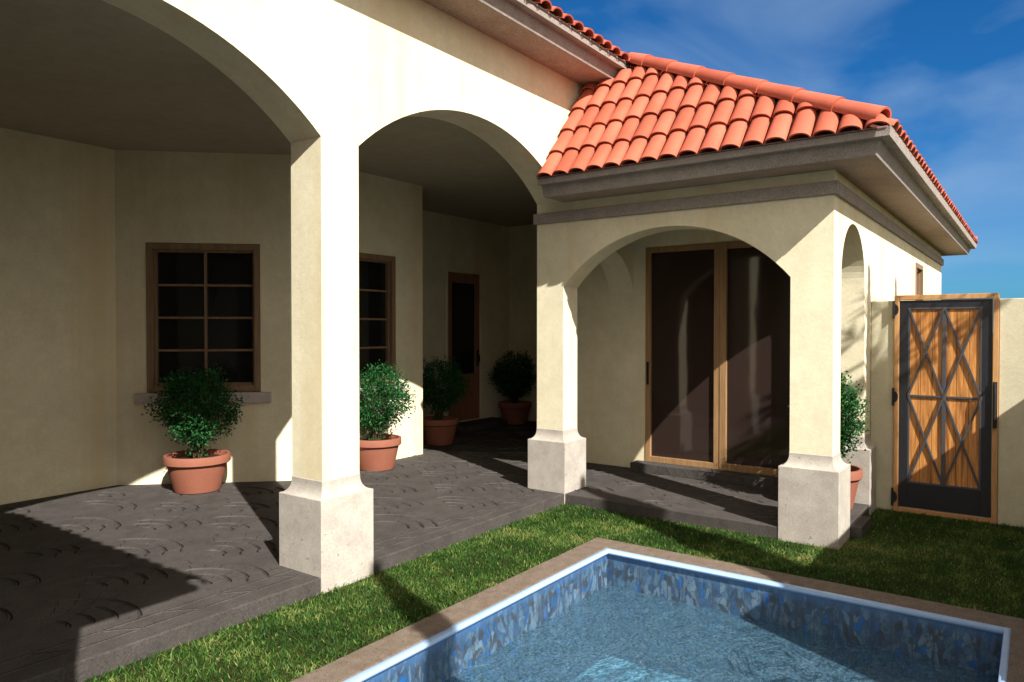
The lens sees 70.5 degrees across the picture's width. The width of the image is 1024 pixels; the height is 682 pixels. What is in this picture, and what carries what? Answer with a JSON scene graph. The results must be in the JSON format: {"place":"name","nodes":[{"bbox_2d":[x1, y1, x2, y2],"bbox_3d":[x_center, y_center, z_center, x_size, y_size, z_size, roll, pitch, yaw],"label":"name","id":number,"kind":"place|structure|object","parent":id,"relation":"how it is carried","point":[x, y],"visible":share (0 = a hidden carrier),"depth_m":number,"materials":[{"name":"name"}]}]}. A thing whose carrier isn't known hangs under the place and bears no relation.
{"place":"outdoors","nodes":[
{"label":"outdoors","id":0,"kind":"place"},
{"bbox_2d":[0,421,868,681],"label":"patio","id":1,"kind":"structure","parent":0,"point":[96,582],"depth_m":5.47,"materials":[{"name":"grey stone"}]},
{"bbox_2d":[141,361,248,494],"bbox_3d":[-3.016,0.814,6.955,0.898,1.249,0.856,0,1,6],"label":"potted shrub","id":2,"kind":"object","parent":1,"relation":"on","point":[197,468],"visible":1,"depth_m":6.84,"materials":[{"name":"green plant"}]},
{"bbox_2d":[359,359,417,470],"bbox_3d":[-1.492,0.809,8.025,1.019,1.226,0.922,1,1,36],"label":"potted shrub","id":3,"kind":"object","parent":1,"relation":"on","point":[378,450],"visible":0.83,"depth_m":7.91,"materials":[{"name":"green plant"}]},
{"bbox_2d":[423,352,473,445],"bbox_3d":[-1.014,0.769,9.816,0.978,1.250,0.858,0,1,5],"label":"potted shrub","id":4,"kind":"object","parent":1,"relation":"on","point":[439,429],"visible":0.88,"depth_m":9.67,"materials":[{"name":"green plant"}]},
{"bbox_2d":[485,349,536,424],"bbox_3d":[0.055,0.739,11.991,0.863,1.245,0.969,1,1,36],"label":"potted shrub","id":5,"kind":"object","parent":1,"relation":"on","point":[515,410],"visible":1,"depth_m":11.81,"materials":[{"name":"green plant"}]},
{"bbox_2d":[788,371,869,509],"bbox_3d":[2.787,0.811,6.367,0.673,1.272,0.708,1,1,36],"label":"potted shrub","id":6,"kind":"object","parent":1,"relation":"on","point":[848,427],"visible":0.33,"depth_m":6.16,"materials":[{"name":"green plant"}]},
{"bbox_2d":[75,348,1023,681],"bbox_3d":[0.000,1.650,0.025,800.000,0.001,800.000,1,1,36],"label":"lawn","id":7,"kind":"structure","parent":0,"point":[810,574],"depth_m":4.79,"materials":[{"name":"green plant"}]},
{"bbox_2d":[0,0,977,593],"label":"house","id":8,"kind":"structure","parent":7,"relation":"on","point":[292,216],"depth_m":6.66,"materials":[{"name":"beige paint"}]},
{"bbox_2d":[134,243,271,403],"bbox_3d":[-3.103,-0.177,7.331,1.305,1.600,0.180,0,1,-7],"label":"window","id":9,"kind":"structure","parent":8,"relation":"in","point":[203,300],"depth_m":7.34,"materials":[{"name":"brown wood"}]},
{"bbox_2d":[359,252,403,394],"bbox_3d":[-1.740,-0.193,8.191,0.180,1.605,1.300,1,1,36],"label":"window","id":10,"kind":"structure","parent":8,"relation":"in","point":[377,273],"depth_m":8.46,"materials":[{"name":"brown wood"}]},
{"bbox_2d":[446,268,482,420],"bbox_3d":[-0.761,0.068,11.571,0.101,2.400,0.915,1,1,36],"label":"door","id":11,"kind":"structure","parent":8,"relation":"in","point":[464,292],"depth_m":11.64,"materials":[{"name":"brown wood"}]},
{"bbox_2d":[645,241,790,475],"bbox_3d":[2.217,0.158,7.497,1.792,2.355,0.105,1,1,36],"label":"sliding door","id":12,"kind":"structure","parent":8,"relation":"in","point":[717,315],"depth_m":7.51,"materials":[{"name":"brown wood"}]},
{"bbox_2d":[915,262,923,294],"bbox_3d":[5.236,-0.194,9.419,0.112,1.600,0.700,1,1,36],"label":"window","id":13,"kind":"structure","parent":8,"relation":"in","point":[919,269],"depth_m":9.61,"materials":[{"name":"brown wood"}]},
{"bbox_2d":[290,537,1023,681],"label":"swimming pool","id":14,"kind":"structure","parent":7,"relation":"in","point":[452,643],"depth_m":4.64,"materials":[{"name":"blue tile"}]},
{"bbox_2d":[444,585,996,681],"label":"pool water","id":15,"kind":"structure","parent":14,"relation":"in","point":[732,668],"depth_m":4.31,"materials":[{"name":"blue liquid"}]},
{"bbox_2d":[870,301,893,509],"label":"garden wall","id":16,"kind":"structure","parent":7,"relation":"on","point":[882,373],"depth_m":6.65,"materials":[{"name":"paint"}]},
{"bbox_2d":[891,293,998,523],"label":"garden gate","id":17,"kind":"structure","parent":7,"relation":"on","point":[945,389],"depth_m":6.35,"materials":[{"name":"brown wood"}]},
{"bbox_2d":[997,298,1023,526],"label":"garden wall","id":18,"kind":"structure","parent":7,"relation":"on","point":[1010,504],"depth_m":6.08,"materials":[{"name":"paint"}]},
{"bbox_2d":[550,0,1023,302],"label":"sky","id":19,"kind":"structure","parent":0,"point":[951,72],"materials":[{"name":"blue"}]}
]}

